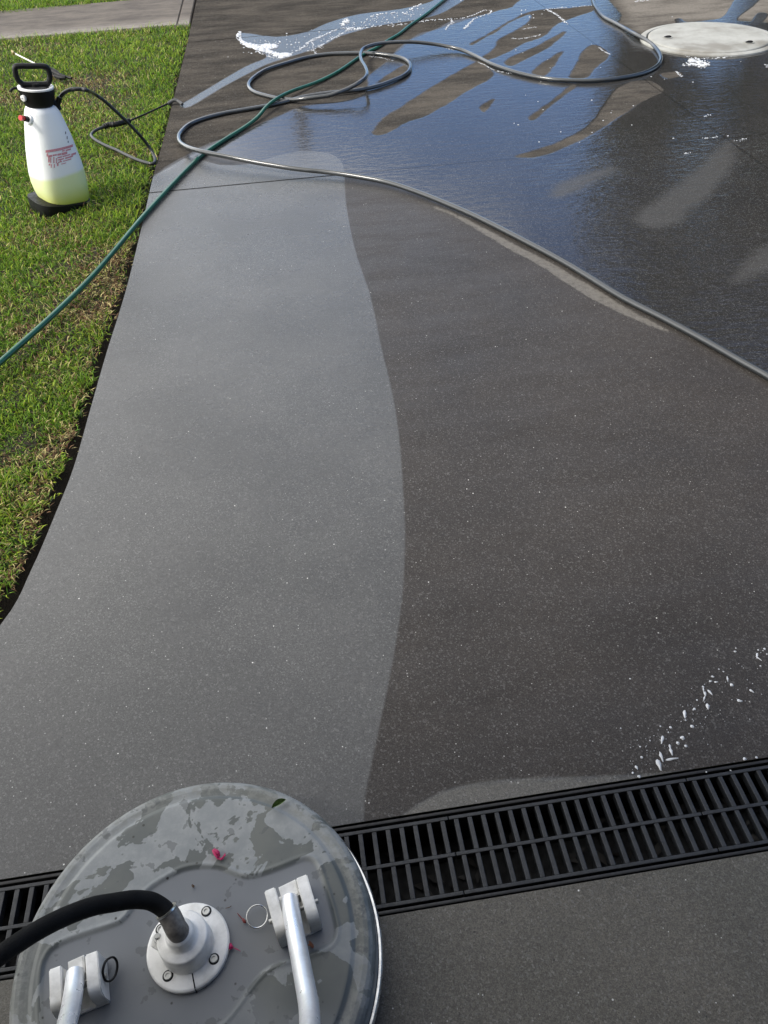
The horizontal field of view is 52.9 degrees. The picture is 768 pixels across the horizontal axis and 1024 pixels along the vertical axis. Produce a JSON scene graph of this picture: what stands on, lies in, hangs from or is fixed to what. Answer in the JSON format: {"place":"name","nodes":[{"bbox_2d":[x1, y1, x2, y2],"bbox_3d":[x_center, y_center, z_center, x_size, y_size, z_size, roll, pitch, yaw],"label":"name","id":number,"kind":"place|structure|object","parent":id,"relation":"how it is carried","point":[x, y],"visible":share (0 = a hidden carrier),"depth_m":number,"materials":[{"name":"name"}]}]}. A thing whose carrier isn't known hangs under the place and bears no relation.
{"place":"outdoors","nodes":[
{"label":"outdoors","id":0,"kind":"place"},
{"bbox_2d":[0,0,125,12],"bbox_3d":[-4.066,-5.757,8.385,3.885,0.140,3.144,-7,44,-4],"label":"verge grass","id":1,"kind":"structure","parent":0,"point":[14,6],"depth_m":7.60,"materials":[{"name":"green plant"}]},
{"bbox_2d":[0,0,183,41],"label":"footpath","id":2,"kind":"structure","parent":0,"point":[126,14],"depth_m":7.07,"materials":[{"name":"concrete"}]},
{"bbox_2d":[0,21,190,624],"bbox_3d":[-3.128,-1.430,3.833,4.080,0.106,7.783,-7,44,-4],"label":"lawn grass","id":3,"kind":"structure","parent":0,"point":[102,185],"depth_m":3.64,"materials":[{"name":"green plant"}]},
{"bbox_2d":[11,50,72,79],"bbox_3d":[-2.504,-3.254,5.616,0.598,0.137,0.066,24,50,26],"label":"spray wand","id":4,"kind":"object","parent":3,"relation":"on","point":[57,74],"visible":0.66,"depth_m":5.56,"materials":[{"name":"metal"}]},
{"bbox_2d":[10,63,183,217],"bbox_3d":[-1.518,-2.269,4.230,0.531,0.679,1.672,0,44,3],"label":"pump sprayer","id":5,"kind":"object","parent":3,"relation":"on","point":[57,176],"visible":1,"depth_m":3.73,"materials":[{"name":"white plastic"}]},
{"bbox_2d":[177,0,196,32],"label":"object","id":6,"kind":"structure","parent":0,"point":[187,12],"depth_m":7.07,"materials":[{"name":"concrete"}]},
{"bbox_2d":[0,0,767,878],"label":"driveway","id":7,"kind":"structure","parent":0,"point":[380,500],"depth_m":2.38,"materials":[{"name":"concrete"}]},
{"bbox_2d":[0,0,444,365],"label":"garden hose","id":8,"kind":"object","parent":7,"relation":"on","point":[49,318],"visible":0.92,"depth_m":3.77,"materials":[{"name":"green rubber"}]},
{"bbox_2d":[0,758,767,980],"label":"trench drain","id":9,"kind":"object","parent":7,"relation":"in","point":[714,829],"visible":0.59,"depth_m":1.53,"materials":[{"name":"black metal"}]},
{"bbox_2d":[0,798,765,940],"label":"leaf litter","id":10,"kind":"object","parent":9,"relation":"in","point":[602,857],"visible":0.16,"depth_m":1.62,"materials":[{"name":"plant"}]},
{"bbox_2d":[177,0,767,380],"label":"garden hose","id":11,"kind":"object","parent":7,"relation":"on","point":[722,350],"visible":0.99,"depth_m":4.35,"materials":[{"name":"grey rubber"}]},
{"bbox_2d":[236,0,767,777],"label":"soap foam","id":12,"kind":"object","parent":7,"relation":"on","point":[266,48],"visible":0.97,"depth_m":5.76,"materials":[{"name":"white"}]},
{"bbox_2d":[640,22,767,56],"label":"manhole cover","id":13,"kind":"object","parent":7,"relation":"on","point":[709,39],"visible":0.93,"depth_m":5.56,"materials":[{"name":"concrete"}]},
{"bbox_2d":[0,851,767,1023],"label":"garage apron","id":14,"kind":"object","parent":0,"point":[686,944],"visible":0.66,"depth_m":1.34,"materials":[{"name":"concrete"}]},
{"bbox_2d":[0,782,382,1023],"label":"surface cleaner","id":15,"kind":"object","parent":14,"relation":"on","point":[129,924],"visible":1,"depth_m":1.26,"materials":[{"name":"grey plastic"}]},
{"bbox_2d":[212,848,225,859],"bbox_3d":[-0.292,0.602,1.357,0.028,0.011,0.014,13,46,16],"label":"flower petal","id":16,"kind":"object","parent":15,"relation":"on","point":[216,852],"visible":1,"depth_m":1.35,"materials":[{"name":"pink plant"}]},
{"bbox_2d":[272,798,285,807],"bbox_3d":[-0.194,0.536,1.421,0.029,0.010,0.012,-26,48,-22],"label":"fallen leaf","id":17,"kind":"object","parent":15,"relation":"on","point":[277,802],"visible":1,"depth_m":1.42,"materials":[{"name":"green plant"}]},
{"bbox_2d":[0,757,767,880],"bbox_3d":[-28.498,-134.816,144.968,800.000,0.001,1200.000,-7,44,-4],"label":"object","id":18,"kind":"structure","parent":0,"point":[478,803],"depth_m":1.86,"materials":[{"name":"black metal"}]}
]}

